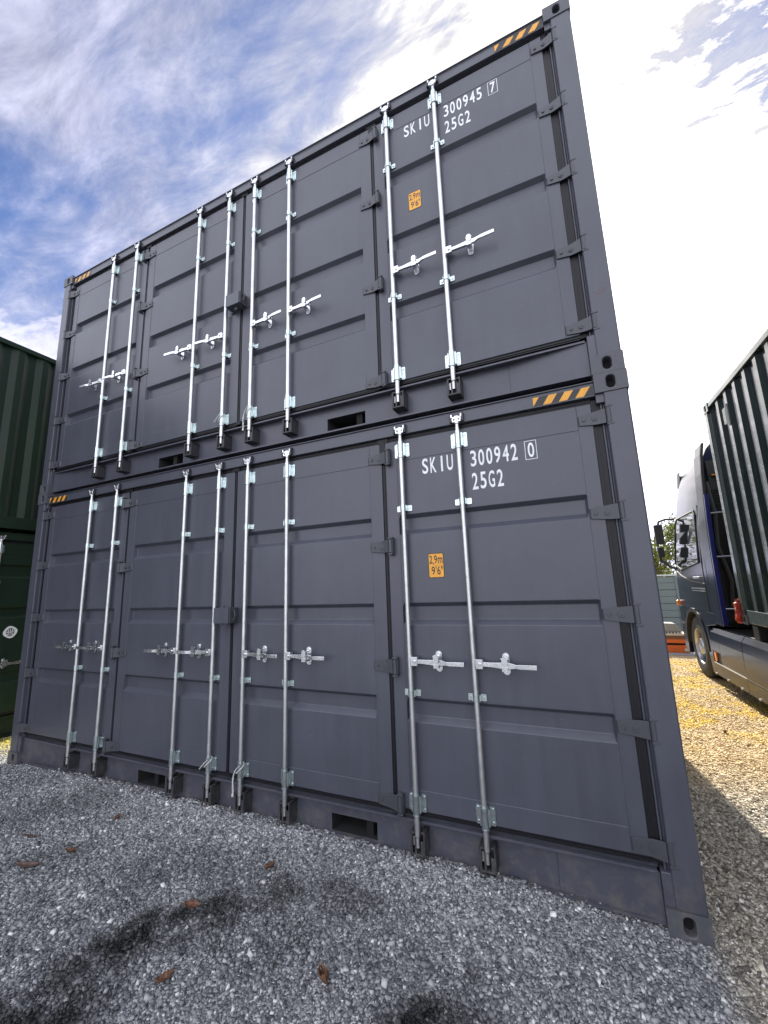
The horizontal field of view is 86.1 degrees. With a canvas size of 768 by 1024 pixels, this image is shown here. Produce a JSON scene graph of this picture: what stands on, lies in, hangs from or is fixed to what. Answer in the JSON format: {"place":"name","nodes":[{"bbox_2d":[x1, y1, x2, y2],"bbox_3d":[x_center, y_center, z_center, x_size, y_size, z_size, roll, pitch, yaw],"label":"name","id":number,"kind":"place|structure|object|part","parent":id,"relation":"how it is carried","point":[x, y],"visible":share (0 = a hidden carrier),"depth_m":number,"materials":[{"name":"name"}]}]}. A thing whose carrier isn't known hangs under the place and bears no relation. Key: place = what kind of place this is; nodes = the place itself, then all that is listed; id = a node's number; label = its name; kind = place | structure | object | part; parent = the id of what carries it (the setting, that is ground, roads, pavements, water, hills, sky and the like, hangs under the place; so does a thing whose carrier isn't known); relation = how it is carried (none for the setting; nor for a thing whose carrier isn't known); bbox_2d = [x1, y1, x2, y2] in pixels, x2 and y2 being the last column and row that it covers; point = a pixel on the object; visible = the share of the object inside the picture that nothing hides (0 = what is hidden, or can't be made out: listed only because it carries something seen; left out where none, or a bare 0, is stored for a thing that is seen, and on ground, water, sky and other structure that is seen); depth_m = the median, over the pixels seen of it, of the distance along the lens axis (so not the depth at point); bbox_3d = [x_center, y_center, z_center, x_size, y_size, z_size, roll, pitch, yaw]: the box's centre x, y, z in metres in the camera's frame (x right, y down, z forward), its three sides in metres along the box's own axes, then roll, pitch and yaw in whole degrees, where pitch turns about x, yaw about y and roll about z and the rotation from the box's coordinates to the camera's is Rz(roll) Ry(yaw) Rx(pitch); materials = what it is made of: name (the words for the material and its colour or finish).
{"place":"outdoors","nodes":[
{"label":"outdoors","id":0,"kind":"place"},
{"bbox_2d":[0,655,767,1023],"bbox_3d":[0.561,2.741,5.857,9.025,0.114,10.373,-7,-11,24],"label":"gravel","id":1,"kind":"structure","parent":0,"point":[650,985],"depth_m":2.10,"materials":[{"name":"grey gravel"}]},
{"bbox_2d":[0,531,34,736],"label":"shipping container","id":2,"kind":"object","parent":1,"relation":"on","point":[16,553],"visible":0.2,"depth_m":5.34,"materials":[{"name":"green metal"}]},
{"bbox_2d":[0,535,33,715],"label":"door","id":3,"kind":"structure","parent":2,"relation":"in","point":[16,557],"depth_m":5.35,"materials":[{"name":"green paint"}]},
{"bbox_2d":[0,337,55,534],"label":"shipping container","id":4,"kind":"object","parent":2,"relation":"on","point":[27,375],"visible":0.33,"depth_m":5.66,"materials":[{"name":"green metal"}]},
{"bbox_2d":[13,860,38,867],"bbox_3d":[-2.302,2.253,2.629,0.174,0.022,0.053,6,-5,-6],"label":"fallen leaf","id":5,"kind":"object","parent":1,"relation":"on","point":[27,863],"visible":1,"depth_m":2.63,"materials":[{"name":"brown plant"}]},
{"bbox_2d":[20,832,36,837],"bbox_3d":[-2.555,2.323,2.953,0.133,0.014,0.033,8,-16,6],"label":"fallen leaf","id":6,"kind":"object","parent":1,"relation":"on","point":[28,835],"visible":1,"depth_m":2.95,"materials":[{"name":"brown plant"}]},
{"bbox_2d":[63,846,74,851],"bbox_3d":[-2.126,2.279,2.774,0.088,0.023,0.046,2,-7,8],"label":"fallen leaf","id":7,"kind":"object","parent":1,"relation":"on","point":[70,849],"visible":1,"depth_m":2.78,"materials":[{"name":"brown plant"}]},
{"bbox_2d":[152,968,173,984],"bbox_3d":[-0.975,2.052,1.810,0.088,0.025,0.059,-7,-13,-28],"label":"fallen leaf","id":8,"kind":"object","parent":1,"relation":"on","point":[164,976],"visible":1,"depth_m":1.82,"materials":[{"name":"brown plant"}]},
{"bbox_2d":[180,899,199,908],"bbox_3d":[-1.058,2.138,2.240,0.108,0.022,0.056,9,-1,-2],"label":"fallen leaf","id":9,"kind":"object","parent":1,"relation":"on","point":[190,903],"visible":1,"depth_m":2.25,"materials":[{"name":"brown plant"}]},
{"bbox_2d":[263,860,274,869],"bbox_3d":[-0.711,2.182,2.537,0.074,0.031,0.038,3,-12,-26],"label":"fallen leaf","id":10,"kind":"object","parent":1,"relation":"on","point":[269,865],"visible":1,"depth_m":2.54,"materials":[{"name":"brown plant"}]},
{"bbox_2d":[318,963,329,988],"bbox_3d":[-0.258,2.013,1.782,0.048,0.057,0.088,-6,-15,-31],"label":"fallen leaf","id":11,"kind":"object","parent":1,"relation":"on","point":[323,976],"visible":1,"depth_m":1.80,"materials":[{"name":"brown plant"}]},
{"bbox_2d":[7,368,715,948],"bbox_3d":[-0.783,1.080,4.437,6.058,2.896,2.493,-7,-11,24],"label":"shipping container","id":12,"kind":"object","parent":1,"relation":"on","point":[443,636],"visible":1,"depth_m":2.78,"materials":[{"name":"grey metal"}]},
{"bbox_2d":[16,484,129,770],"bbox_3d":[-3.256,1.115,4.286,1.485,2.708,0.133,-7,-11,24],"label":"door","id":13,"kind":"structure","parent":12,"relation":"in","point":[72,674],"depth_m":4.26,"materials":[{"name":"grey paint"}]},
{"bbox_2d":[101,463,236,797],"bbox_3d":[-1.926,0.957,3.683,1.550,2.708,0.150,-7,-11,24],"label":"door","id":14,"kind":"structure","parent":12,"relation":"in","point":[171,699],"depth_m":3.68,"materials":[{"name":"grey paint"}]},
{"bbox_2d":[224,441,405,816],"bbox_3d":[-0.611,0.803,3.099,1.534,2.708,0.145,-7,-11,24],"label":"door","id":15,"kind":"structure","parent":12,"relation":"in","point":[309,654],"depth_m":3.09,"materials":[{"name":"grey paint"}]},
{"bbox_2d":[39,0,624,494],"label":"shipping container","id":16,"kind":"object","parent":12,"relation":"on","point":[433,246],"visible":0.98,"depth_m":3.40,"materials":[{"name":"grey metal"}]},
{"bbox_2d":[47,242,149,472],"bbox_3d":[-3.360,-1.734,4.815,1.485,2.708,0.133,-7,-11,24],"label":"door","id":17,"kind":"structure","parent":16,"relation":"in","point":[97,420],"depth_m":4.80,"materials":[{"name":"grey paint"}]},
{"bbox_2d":[126,190,245,452],"bbox_3d":[-2.030,-1.893,4.212,1.550,2.708,0.150,-7,-11,24],"label":"door","id":18,"kind":"structure","parent":16,"relation":"in","point":[188,373],"depth_m":4.21,"materials":[{"name":"grey paint"}]},
{"bbox_2d":[235,125,388,437],"bbox_3d":[-0.715,-2.047,3.629,1.533,2.708,0.145,-7,-11,24],"label":"door","id":19,"kind":"structure","parent":16,"relation":"in","point":[309,335],"depth_m":3.62,"materials":[{"name":"grey paint"}]},
{"bbox_2d":[366,25,599,403],"bbox_3d":[0.586,-2.199,3.054,1.545,2.708,0.133,-7,-11,24],"label":"door","id":20,"kind":"structure","parent":16,"relation":"in","point":[476,247],"depth_m":3.03,"materials":[{"name":"grey paint"}]},
{"bbox_2d":[377,400,678,870],"bbox_3d":[0.690,0.651,2.525,1.545,2.708,0.133,-7,-11,24],"label":"door","id":21,"kind":"structure","parent":12,"relation":"in","point":[516,705],"depth_m":2.49,"materials":[{"name":"grey paint"}]},
{"bbox_2d":[651,513,675,576],"bbox_3d":[10.948,2.167,16.663,2.874,4.341,2.831,2,-11,-21],"label":"tree","id":22,"kind":"object","parent":1,"relation":"on","point":[661,568],"visible":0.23,"depth_m":16.38,"materials":[{"name":"green plant"}]},
{"bbox_2d":[657,574,682,631],"bbox_3d":[2.923,3.548,15.497,29.500,1.765,0.100,-7,-11,24],"label":"fence","id":23,"kind":"object","parent":1,"relation":"on","point":[668,592],"visible":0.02,"depth_m":12.82,"materials":[{"name":"grey metal"}]},
{"bbox_2d":[653,443,767,703],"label":"truck","id":24,"kind":"object","parent":1,"relation":"on","point":[721,641],"visible":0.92,"depth_m":6.27,"materials":[{"name":"blue paint"}]},
{"bbox_3d":[5.344,0.547,7.294,0.083,0.940,1.500,-6,-11,23],"label":"side window","id":25,"kind":"part","parent":24,"relation":"part of","materials":[{"name":"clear glass"}]},
{"bbox_2d":[702,328,767,626],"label":"shipping container","id":26,"kind":"object","parent":24,"relation":"on","point":[735,410],"visible":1,"depth_m":4.77,"materials":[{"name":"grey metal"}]},
{"bbox_2d":[732,598,741,623],"bbox_3d":[4.541,1.268,5.267,0.092,0.312,0.184,-10,-13,38],"label":"strap bundle","id":27,"kind":"object","parent":24,"relation":"attached to","point":[738,613],"visible":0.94,"depth_m":5.23,"materials":[{"name":"red fabric"}]},
{"bbox_2d":[0,0,767,575],"label":"sky","id":28,"kind":"structure","parent":0,"point":[120,120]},
{"bbox_2d":[664,622,689,652],"bbox_3d":[6.547,2.853,9.412,0.900,0.640,0.750,-7,-11,24],"label":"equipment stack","id":29,"kind":"object","parent":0,"point":[675,638],"visible":0.52,"depth_m":9.20,"materials":[{"name":"orange metal"}]},
{"bbox_2d":[668,652,695,656],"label":"path","id":30,"kind":"structure","parent":0,"point":[687,654],"depth_m":8.93,"materials":[{"name":"concrete"}]}
]}

